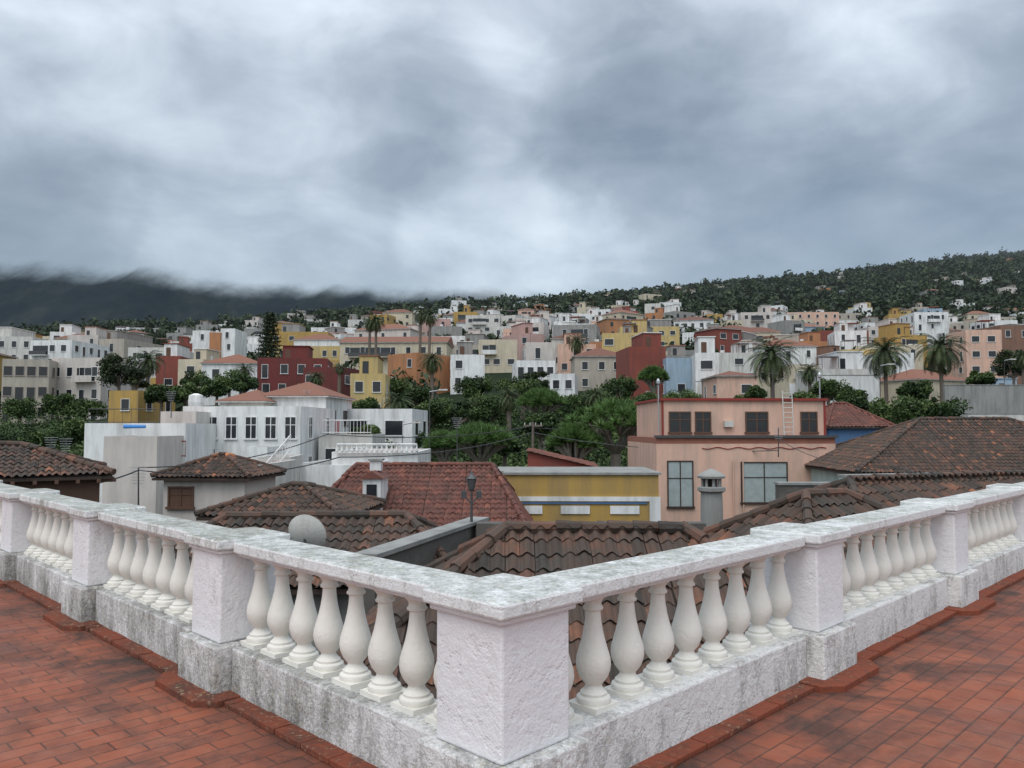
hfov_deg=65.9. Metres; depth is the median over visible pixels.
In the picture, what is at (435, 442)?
dragon tree
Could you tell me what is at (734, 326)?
town house
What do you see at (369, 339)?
palm tree
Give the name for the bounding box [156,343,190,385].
red house
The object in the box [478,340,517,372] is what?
cream house
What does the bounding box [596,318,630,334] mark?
town house
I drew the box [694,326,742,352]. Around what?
town house
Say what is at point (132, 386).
palm tree
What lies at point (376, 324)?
palm tree
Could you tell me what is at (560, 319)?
town house
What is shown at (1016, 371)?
tree
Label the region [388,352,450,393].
town house
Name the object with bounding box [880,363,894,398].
street lamp
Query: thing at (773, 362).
palm tree
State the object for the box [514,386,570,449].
dragon tree
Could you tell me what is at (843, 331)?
town house
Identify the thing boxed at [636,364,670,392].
dragon tree
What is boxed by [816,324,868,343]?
red house
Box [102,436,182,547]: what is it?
white townhouse
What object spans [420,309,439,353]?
palm tree
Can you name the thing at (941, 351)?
palm tree
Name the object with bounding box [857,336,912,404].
palm tree
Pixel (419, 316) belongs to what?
palm tree
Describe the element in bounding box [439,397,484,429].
broadleaf tree
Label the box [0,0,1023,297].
sky
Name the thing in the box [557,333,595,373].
town house
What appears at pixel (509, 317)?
town house
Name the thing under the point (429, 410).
street lamp
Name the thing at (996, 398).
boundary wall
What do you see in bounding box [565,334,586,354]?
palm tree
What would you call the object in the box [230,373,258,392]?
broadleaf tree
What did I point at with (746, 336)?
town house
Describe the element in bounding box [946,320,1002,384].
salmon house
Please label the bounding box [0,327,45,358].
white apartment block
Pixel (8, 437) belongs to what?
broadleaf tree
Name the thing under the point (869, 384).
boundary wall
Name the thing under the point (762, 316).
town house
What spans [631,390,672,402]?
broadleaf tree
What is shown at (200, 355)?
cream house
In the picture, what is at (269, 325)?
norfolk pine tree
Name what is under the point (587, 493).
yellow building
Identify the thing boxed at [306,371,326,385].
palm tree
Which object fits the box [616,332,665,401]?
red house
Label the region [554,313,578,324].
town house
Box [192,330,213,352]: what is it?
white tower block
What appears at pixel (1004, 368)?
street lamp
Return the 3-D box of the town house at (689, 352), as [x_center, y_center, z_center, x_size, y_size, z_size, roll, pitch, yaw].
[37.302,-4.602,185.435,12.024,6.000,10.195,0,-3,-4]
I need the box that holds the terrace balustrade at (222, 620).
[0,480,1023,767]
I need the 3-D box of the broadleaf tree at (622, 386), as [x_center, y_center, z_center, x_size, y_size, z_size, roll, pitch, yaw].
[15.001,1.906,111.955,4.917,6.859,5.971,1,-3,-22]
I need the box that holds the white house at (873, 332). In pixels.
[858,319,914,342]
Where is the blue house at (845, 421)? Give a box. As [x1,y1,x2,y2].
[826,402,895,443]
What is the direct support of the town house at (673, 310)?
on the ground
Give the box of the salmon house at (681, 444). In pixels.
[628,371,837,520]
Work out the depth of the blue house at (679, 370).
122.28 m
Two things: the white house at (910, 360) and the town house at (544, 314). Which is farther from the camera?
the town house at (544, 314)
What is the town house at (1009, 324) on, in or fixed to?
on the ground
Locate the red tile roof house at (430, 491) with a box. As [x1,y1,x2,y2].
[331,458,532,525]
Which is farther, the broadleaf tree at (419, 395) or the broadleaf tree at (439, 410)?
the broadleaf tree at (419, 395)
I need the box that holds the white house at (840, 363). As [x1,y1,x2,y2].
[795,351,868,392]
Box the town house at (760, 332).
[739,327,781,340]
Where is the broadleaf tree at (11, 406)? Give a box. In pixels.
[1,396,39,427]
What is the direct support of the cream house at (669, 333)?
on the ground
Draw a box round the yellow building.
[498,467,660,520]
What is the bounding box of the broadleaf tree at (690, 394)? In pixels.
[665,388,701,397]
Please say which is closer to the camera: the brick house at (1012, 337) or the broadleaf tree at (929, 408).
the broadleaf tree at (929, 408)
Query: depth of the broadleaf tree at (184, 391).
89.00 m
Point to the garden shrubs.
(495, 458)
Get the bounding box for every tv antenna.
[44,437,57,447]
[60,439,71,451]
[129,467,147,504]
[166,393,175,417]
[453,418,460,461]
[774,428,782,456]
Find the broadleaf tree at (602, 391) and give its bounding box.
[573,385,611,409]
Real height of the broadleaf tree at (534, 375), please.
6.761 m
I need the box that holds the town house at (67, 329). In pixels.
[50,324,80,339]
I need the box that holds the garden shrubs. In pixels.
[0,403,627,466]
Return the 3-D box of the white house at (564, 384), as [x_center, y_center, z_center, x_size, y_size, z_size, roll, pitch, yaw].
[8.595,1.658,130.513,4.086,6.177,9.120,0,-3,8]
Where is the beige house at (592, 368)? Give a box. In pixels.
[569,348,615,390]
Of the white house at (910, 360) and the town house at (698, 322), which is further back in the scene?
the town house at (698, 322)
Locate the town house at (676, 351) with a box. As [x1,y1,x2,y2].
[665,345,691,357]
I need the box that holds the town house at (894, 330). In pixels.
[874,323,927,366]
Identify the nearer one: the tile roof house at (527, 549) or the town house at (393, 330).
the tile roof house at (527, 549)
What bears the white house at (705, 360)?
on the ground
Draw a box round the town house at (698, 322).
[673,317,714,336]
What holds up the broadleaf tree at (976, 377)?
on the ground
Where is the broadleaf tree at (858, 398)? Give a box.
[835,387,872,410]
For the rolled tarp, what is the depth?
49.24 m
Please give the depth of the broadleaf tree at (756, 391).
99.73 m
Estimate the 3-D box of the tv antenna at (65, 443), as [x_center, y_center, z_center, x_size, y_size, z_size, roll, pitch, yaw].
[-22.526,3.798,39.851,0.700,2.078,0.068,0,-3,0]
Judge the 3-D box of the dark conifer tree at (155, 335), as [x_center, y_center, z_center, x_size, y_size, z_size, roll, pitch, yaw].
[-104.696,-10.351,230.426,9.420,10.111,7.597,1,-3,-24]
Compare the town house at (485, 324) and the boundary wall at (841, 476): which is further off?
the town house at (485, 324)
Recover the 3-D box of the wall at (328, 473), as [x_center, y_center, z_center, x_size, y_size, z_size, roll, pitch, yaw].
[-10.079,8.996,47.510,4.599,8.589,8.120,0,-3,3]
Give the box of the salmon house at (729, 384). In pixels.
[701,371,757,397]
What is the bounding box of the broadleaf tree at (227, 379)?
[212,369,240,396]
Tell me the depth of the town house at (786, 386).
137.69 m
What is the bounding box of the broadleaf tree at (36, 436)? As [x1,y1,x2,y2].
[10,424,70,447]
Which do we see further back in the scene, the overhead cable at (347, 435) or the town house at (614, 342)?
the town house at (614, 342)
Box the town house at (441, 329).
[431,321,461,335]
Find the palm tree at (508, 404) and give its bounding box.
[495,389,521,433]
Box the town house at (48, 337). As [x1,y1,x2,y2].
[42,331,84,339]
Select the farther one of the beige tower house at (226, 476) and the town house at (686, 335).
the town house at (686, 335)
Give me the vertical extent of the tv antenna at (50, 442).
2.144 m
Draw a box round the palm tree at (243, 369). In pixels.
[232,363,257,392]
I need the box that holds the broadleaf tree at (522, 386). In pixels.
[495,375,542,418]
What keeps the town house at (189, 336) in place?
on the ground
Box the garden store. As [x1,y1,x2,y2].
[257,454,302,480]
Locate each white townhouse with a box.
[84,423,215,502]
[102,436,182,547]
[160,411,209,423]
[183,406,334,462]
[262,382,355,433]
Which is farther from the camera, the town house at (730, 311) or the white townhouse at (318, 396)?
the town house at (730, 311)
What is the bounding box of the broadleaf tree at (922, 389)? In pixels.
[896,379,933,402]
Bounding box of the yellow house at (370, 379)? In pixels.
[350,355,390,408]
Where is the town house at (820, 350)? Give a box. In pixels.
[816,345,839,364]
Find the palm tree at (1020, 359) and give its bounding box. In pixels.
[1010,351,1023,384]
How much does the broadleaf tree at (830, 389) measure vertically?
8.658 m
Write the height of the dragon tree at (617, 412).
10.350 m
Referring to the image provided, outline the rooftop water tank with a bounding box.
[188,393,203,405]
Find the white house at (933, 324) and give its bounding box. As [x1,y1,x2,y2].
[900,306,948,340]
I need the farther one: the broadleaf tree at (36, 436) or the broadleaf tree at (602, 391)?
the broadleaf tree at (602, 391)
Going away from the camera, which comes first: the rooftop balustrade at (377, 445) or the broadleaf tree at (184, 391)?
the rooftop balustrade at (377, 445)
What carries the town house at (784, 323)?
on the ground
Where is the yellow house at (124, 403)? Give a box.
[108,390,174,422]
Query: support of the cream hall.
on the ground
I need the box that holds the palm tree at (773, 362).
[742,336,801,397]
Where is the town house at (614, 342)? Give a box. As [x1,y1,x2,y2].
[602,319,647,351]
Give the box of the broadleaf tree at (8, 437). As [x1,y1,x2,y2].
[0,430,30,442]
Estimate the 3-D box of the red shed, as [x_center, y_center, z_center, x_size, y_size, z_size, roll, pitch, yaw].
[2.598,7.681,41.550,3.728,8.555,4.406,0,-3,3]
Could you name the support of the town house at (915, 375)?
on the ground
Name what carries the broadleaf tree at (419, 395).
on the ground
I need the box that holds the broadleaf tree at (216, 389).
[199,377,231,405]
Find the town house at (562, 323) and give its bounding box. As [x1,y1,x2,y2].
[552,316,579,337]
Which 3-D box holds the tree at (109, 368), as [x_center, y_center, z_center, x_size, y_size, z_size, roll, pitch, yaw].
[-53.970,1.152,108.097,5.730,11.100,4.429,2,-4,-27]
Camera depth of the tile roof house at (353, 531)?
16.82 m
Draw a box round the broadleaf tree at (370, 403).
[352,396,381,408]
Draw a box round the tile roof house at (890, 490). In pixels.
[724,469,1023,519]
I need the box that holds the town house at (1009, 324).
[991,323,1023,326]
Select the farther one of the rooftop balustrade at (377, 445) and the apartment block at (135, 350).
the apartment block at (135, 350)
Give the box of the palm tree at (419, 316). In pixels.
[410,307,429,352]
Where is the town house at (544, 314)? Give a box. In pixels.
[513,311,550,329]
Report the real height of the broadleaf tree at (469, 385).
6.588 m
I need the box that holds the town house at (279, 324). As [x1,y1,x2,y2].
[275,321,291,331]
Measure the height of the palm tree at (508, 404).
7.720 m
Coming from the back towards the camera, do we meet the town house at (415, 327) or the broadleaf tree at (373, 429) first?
the town house at (415, 327)
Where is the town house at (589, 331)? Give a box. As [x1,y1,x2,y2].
[553,316,599,343]
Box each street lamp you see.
[402,422,420,442]
[429,389,447,448]
[461,471,481,521]
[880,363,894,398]
[1004,359,1015,384]
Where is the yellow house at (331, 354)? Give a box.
[267,338,341,366]
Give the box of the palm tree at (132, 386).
[127,380,134,389]
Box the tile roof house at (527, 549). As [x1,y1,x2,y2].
[337,520,750,699]
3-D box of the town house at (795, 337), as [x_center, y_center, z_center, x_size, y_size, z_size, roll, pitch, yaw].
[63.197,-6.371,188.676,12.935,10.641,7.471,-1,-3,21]
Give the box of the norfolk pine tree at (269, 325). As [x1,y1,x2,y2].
[252,311,283,360]
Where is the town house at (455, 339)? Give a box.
[425,336,464,344]
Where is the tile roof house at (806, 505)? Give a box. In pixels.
[701,487,898,562]
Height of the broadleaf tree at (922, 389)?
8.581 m
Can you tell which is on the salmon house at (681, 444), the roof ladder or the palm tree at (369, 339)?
the roof ladder
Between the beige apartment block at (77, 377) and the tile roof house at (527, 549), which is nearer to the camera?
the tile roof house at (527, 549)
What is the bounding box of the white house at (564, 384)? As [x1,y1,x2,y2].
[550,373,577,396]
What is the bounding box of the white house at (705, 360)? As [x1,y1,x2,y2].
[691,336,718,397]
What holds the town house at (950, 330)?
on the ground
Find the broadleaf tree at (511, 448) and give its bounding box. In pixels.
[497,431,522,466]
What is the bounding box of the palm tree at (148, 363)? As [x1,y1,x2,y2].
[130,350,167,388]
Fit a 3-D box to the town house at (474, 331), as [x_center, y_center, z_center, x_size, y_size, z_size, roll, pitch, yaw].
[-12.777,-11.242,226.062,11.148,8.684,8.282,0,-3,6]
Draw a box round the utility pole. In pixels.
[523,422,541,447]
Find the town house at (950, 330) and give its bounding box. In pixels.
[949,328,963,333]
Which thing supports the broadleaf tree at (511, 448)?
on the ground
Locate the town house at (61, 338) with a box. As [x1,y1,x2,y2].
[53,334,84,339]
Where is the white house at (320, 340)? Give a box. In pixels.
[292,334,340,345]
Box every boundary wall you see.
[816,375,879,404]
[837,473,895,478]
[943,385,1023,416]
[965,413,1023,420]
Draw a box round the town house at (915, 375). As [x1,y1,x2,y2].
[879,369,966,405]
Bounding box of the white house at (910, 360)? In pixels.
[863,353,913,377]
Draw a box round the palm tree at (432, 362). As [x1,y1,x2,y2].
[419,351,444,400]
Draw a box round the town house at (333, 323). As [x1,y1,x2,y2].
[311,321,356,335]
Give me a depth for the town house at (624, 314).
286.54 m
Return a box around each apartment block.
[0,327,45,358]
[0,359,57,423]
[29,340,109,359]
[52,357,150,419]
[67,326,107,344]
[99,330,163,359]
[128,338,193,384]
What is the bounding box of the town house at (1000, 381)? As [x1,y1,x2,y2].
[988,378,1017,384]
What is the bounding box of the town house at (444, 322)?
[422,319,450,335]
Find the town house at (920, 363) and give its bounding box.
[852,344,923,369]
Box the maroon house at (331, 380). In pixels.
[303,367,358,396]
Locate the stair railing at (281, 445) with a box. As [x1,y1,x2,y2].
[266,434,290,462]
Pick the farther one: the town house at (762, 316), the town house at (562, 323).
the town house at (762, 316)
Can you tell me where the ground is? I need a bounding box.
[0,252,1023,466]
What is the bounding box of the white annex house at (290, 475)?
[255,459,296,485]
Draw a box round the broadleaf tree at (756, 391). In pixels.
[743,384,767,397]
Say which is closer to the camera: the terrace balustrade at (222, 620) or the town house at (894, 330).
the terrace balustrade at (222, 620)
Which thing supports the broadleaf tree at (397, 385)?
on the ground
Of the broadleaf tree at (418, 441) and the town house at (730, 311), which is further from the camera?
the town house at (730, 311)
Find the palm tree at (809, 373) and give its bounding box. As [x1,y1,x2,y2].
[796,363,821,392]
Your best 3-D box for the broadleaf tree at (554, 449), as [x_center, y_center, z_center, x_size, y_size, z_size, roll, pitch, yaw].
[3.935,7.342,59.631,2.482,6.837,2.870,0,-3,0]
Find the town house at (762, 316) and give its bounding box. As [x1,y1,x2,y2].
[738,305,773,327]
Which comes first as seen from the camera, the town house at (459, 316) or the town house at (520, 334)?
the town house at (520, 334)
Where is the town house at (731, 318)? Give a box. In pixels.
[719,313,742,326]
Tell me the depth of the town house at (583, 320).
281.71 m
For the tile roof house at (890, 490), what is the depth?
18.02 m
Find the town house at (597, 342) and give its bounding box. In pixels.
[590,333,601,348]
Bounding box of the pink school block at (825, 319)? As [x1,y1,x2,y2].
[785,312,838,327]
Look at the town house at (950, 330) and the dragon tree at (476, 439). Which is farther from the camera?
the town house at (950, 330)
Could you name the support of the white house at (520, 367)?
on the ground
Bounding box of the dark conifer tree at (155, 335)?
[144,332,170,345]
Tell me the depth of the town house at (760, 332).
222.47 m
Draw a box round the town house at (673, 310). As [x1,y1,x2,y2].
[663,304,695,324]
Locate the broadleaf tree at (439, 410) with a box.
[416,397,451,432]
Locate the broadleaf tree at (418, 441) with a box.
[385,431,427,448]
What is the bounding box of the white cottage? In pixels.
[347,409,427,448]
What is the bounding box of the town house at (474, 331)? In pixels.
[466,329,481,333]
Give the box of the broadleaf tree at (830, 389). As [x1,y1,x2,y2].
[809,378,854,404]
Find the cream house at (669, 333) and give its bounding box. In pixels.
[617,319,679,346]
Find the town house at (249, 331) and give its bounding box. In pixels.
[244,328,263,335]
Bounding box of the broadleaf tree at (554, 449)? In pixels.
[549,446,561,454]
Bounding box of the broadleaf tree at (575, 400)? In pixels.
[533,394,583,422]
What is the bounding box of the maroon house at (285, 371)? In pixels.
[257,345,332,392]
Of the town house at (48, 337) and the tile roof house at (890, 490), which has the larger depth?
the town house at (48, 337)
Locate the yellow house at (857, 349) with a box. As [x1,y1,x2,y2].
[839,340,877,354]
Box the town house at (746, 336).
[741,331,761,344]
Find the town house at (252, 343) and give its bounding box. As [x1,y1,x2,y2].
[247,336,265,355]
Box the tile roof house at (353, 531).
[161,510,447,654]
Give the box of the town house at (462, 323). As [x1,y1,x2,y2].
[455,319,465,330]
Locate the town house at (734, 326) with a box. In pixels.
[724,325,748,328]
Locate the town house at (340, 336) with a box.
[333,334,354,338]
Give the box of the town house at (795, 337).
[753,334,799,346]
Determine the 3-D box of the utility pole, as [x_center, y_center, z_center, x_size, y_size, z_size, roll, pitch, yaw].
[1.532,5.485,57.785,1.400,5.424,0.232,0,-3,0]
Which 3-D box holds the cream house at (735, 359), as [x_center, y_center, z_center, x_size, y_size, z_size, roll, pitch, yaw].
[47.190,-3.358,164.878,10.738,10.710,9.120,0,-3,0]
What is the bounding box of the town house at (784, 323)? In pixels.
[767,314,804,333]
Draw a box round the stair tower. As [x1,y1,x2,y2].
[247,446,284,458]
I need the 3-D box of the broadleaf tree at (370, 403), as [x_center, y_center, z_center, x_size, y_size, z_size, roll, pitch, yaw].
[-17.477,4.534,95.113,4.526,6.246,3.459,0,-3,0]
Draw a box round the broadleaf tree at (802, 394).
[789,389,818,397]
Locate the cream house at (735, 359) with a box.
[719,341,767,373]
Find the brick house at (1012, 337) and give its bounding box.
[978,317,1023,384]
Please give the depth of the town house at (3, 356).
142.85 m
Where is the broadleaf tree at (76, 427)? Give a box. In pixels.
[52,417,90,453]
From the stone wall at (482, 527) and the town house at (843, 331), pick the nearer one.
the stone wall at (482, 527)
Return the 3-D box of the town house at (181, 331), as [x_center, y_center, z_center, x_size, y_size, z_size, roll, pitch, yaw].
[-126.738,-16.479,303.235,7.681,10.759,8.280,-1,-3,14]
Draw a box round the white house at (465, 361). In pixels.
[450,341,484,393]
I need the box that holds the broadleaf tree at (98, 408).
[64,398,108,420]
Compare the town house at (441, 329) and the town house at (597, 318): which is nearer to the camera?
the town house at (441, 329)
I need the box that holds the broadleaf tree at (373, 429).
[347,424,380,433]
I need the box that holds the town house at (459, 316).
[454,305,477,324]
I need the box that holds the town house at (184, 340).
[179,336,191,350]
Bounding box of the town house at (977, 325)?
[970,314,1017,329]
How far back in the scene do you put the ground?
140.26 m
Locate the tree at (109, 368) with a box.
[96,352,138,390]
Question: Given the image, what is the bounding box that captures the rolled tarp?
[123,425,145,428]
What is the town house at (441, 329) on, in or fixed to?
on the ground
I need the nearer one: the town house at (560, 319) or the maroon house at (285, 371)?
the maroon house at (285, 371)
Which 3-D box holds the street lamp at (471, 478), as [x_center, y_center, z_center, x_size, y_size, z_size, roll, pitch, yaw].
[-0.917,2.551,17.886,0.460,1.157,0.225,0,-3,0]
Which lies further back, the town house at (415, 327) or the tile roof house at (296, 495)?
the town house at (415, 327)
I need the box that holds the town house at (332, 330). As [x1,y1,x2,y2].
[324,326,353,335]
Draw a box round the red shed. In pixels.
[525,448,597,466]
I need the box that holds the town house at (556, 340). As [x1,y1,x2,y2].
[550,335,585,372]
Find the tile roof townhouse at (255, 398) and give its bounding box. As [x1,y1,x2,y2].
[215,390,275,405]
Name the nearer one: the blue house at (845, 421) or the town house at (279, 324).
the blue house at (845, 421)
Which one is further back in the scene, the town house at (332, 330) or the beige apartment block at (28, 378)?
the town house at (332, 330)
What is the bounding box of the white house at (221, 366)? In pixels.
[199,354,256,405]
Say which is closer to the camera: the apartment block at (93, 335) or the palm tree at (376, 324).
the palm tree at (376, 324)
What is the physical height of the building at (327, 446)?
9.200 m
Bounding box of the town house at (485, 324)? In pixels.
[466,314,500,335]
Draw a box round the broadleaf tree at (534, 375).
[521,371,549,388]
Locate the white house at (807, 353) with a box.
[753,340,817,364]
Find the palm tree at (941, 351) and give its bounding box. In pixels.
[912,330,969,401]
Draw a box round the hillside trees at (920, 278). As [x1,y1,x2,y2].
[0,246,1023,413]
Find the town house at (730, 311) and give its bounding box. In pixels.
[719,310,736,321]
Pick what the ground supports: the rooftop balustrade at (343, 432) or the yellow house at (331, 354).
the yellow house at (331, 354)
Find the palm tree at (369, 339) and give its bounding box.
[361,317,374,354]
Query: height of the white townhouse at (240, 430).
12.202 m
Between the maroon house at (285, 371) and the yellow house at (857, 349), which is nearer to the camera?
the maroon house at (285, 371)
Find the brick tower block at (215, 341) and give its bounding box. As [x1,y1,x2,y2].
[209,332,220,357]
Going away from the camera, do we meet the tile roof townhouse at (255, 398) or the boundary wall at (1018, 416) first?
the tile roof townhouse at (255, 398)
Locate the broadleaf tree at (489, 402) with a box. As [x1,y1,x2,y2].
[467,391,519,424]
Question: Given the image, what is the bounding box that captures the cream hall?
[338,336,453,374]
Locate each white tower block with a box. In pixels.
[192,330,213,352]
[221,328,246,357]
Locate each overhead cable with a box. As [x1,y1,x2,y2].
[101,432,777,482]
[148,426,530,467]
[779,439,914,472]
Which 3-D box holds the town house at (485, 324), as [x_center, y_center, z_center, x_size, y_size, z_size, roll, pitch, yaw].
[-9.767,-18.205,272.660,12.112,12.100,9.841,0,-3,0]
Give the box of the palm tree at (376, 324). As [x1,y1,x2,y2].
[366,314,385,354]
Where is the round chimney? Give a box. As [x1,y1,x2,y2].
[697,469,725,526]
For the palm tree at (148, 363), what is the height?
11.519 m
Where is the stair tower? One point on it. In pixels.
(254, 450)
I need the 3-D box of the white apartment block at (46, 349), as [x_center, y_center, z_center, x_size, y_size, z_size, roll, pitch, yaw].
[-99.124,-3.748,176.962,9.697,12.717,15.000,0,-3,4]
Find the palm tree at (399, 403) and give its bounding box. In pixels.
[383,392,416,408]
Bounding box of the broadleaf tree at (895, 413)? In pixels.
[866,394,918,423]
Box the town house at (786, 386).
[756,361,818,397]
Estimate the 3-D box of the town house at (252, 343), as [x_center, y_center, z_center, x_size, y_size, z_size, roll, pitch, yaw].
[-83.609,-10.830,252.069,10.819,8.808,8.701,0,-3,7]
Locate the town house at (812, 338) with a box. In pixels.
[799,332,827,345]
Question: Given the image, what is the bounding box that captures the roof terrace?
[0,579,1023,767]
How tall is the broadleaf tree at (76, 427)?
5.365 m
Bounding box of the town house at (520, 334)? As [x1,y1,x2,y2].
[502,322,544,359]
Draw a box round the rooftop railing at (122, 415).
[88,409,148,422]
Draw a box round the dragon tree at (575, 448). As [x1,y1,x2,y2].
[543,421,606,459]
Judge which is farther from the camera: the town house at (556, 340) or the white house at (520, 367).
the town house at (556, 340)
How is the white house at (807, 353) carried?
on the ground
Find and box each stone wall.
[355,517,488,613]
[476,521,705,536]
[774,482,828,498]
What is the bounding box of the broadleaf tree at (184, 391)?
[163,381,201,405]
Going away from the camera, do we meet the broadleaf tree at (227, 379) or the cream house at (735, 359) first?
the broadleaf tree at (227, 379)
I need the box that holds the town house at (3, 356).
[0,353,18,390]
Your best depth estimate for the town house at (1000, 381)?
127.13 m
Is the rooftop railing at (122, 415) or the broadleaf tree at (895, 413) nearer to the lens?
the rooftop railing at (122, 415)
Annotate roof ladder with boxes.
[782,390,793,434]
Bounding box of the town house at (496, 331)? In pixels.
[492,317,547,338]
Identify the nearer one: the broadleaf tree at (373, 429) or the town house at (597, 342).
the broadleaf tree at (373, 429)
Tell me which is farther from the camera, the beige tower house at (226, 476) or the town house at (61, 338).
the town house at (61, 338)
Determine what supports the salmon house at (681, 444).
on the ground
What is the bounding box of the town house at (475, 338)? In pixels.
[453,334,488,354]
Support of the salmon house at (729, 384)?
on the ground
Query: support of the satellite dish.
on the tile roof house at (353, 531)
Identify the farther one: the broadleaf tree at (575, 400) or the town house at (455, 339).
the town house at (455, 339)
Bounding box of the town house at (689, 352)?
[685,350,694,355]
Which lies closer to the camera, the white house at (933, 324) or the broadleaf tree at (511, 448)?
the broadleaf tree at (511, 448)
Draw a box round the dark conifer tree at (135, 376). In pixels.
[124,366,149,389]
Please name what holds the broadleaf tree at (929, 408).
on the ground
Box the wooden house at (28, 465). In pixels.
[0,441,116,501]
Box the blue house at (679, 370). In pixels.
[662,358,691,395]
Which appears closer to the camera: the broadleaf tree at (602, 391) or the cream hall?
the broadleaf tree at (602, 391)
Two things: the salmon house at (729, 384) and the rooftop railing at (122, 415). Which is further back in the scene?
the salmon house at (729, 384)
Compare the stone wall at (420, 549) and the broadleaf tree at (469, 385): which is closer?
the stone wall at (420, 549)
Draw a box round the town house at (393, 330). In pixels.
[353,324,425,336]
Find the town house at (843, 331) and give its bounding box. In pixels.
[827,322,866,349]
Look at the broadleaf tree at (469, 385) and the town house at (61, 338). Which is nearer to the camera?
the broadleaf tree at (469, 385)
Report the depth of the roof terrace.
4.54 m
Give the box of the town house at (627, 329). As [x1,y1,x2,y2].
[598,325,653,340]
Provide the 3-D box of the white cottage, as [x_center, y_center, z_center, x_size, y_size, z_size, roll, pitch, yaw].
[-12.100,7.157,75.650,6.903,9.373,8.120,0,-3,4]
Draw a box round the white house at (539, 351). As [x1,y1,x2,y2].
[523,332,552,360]
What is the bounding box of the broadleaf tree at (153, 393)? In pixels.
[143,384,170,422]
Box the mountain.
[0,268,502,327]
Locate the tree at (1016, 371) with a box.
[990,349,1023,384]
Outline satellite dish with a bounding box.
[288,514,325,545]
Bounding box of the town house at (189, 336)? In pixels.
[170,335,192,342]
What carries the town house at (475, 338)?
on the ground
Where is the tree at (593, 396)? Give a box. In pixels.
[580,387,608,455]
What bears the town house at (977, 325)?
on the ground
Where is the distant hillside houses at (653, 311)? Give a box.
[115,258,1023,334]
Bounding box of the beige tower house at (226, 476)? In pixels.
[150,452,286,547]
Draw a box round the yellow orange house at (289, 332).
[271,323,334,345]
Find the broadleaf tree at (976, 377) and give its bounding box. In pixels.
[965,370,997,384]
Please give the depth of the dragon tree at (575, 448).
55.01 m
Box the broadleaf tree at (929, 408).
[902,396,973,418]
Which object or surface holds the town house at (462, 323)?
on the ground
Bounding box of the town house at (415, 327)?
[407,325,426,335]
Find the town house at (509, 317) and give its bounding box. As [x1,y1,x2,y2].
[501,310,526,325]
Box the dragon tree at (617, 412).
[559,394,636,466]
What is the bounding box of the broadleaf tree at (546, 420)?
[520,411,561,449]
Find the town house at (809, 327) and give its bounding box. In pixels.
[805,323,824,331]
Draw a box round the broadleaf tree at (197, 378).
[179,370,212,386]
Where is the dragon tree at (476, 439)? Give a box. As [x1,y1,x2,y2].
[439,420,519,461]
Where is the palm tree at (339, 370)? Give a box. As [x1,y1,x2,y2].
[333,364,345,392]
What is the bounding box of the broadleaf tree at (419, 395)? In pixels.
[399,385,432,405]
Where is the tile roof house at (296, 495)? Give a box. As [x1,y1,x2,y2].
[194,481,386,520]
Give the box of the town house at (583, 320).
[577,318,588,323]
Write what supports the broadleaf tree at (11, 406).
on the ground
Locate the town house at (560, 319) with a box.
[555,317,577,321]
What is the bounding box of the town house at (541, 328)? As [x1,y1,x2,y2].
[513,315,548,341]
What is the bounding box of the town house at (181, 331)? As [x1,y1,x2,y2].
[166,327,192,340]
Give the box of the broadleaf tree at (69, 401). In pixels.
[38,393,80,425]
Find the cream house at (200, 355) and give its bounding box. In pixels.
[178,348,220,387]
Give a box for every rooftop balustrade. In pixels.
[322,420,370,433]
[335,443,417,452]
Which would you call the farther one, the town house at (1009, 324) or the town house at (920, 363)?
the town house at (1009, 324)
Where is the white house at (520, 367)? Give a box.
[512,360,554,388]
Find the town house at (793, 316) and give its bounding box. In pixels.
[790,313,812,322]
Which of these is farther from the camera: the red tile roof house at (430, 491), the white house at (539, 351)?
the white house at (539, 351)
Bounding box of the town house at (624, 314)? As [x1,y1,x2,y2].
[603,309,643,320]
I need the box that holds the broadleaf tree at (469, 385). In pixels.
[452,375,493,407]
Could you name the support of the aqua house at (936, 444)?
on the ground
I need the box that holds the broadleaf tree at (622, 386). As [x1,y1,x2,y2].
[600,374,638,400]
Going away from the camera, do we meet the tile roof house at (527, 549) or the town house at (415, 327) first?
the tile roof house at (527, 549)
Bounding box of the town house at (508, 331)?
[503,321,526,336]
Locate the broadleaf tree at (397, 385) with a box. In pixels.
[389,376,411,406]
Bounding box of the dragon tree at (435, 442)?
[421,428,463,461]
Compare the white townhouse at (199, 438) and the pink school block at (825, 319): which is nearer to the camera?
the white townhouse at (199, 438)
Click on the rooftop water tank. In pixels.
(195, 399)
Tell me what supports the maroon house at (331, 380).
on the ground
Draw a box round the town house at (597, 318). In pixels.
[590,315,602,323]
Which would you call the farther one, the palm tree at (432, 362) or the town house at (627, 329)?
the town house at (627, 329)
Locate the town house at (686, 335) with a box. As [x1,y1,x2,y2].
[682,323,718,344]
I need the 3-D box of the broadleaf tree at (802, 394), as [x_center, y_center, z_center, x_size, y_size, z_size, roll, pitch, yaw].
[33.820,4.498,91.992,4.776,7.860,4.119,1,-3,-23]

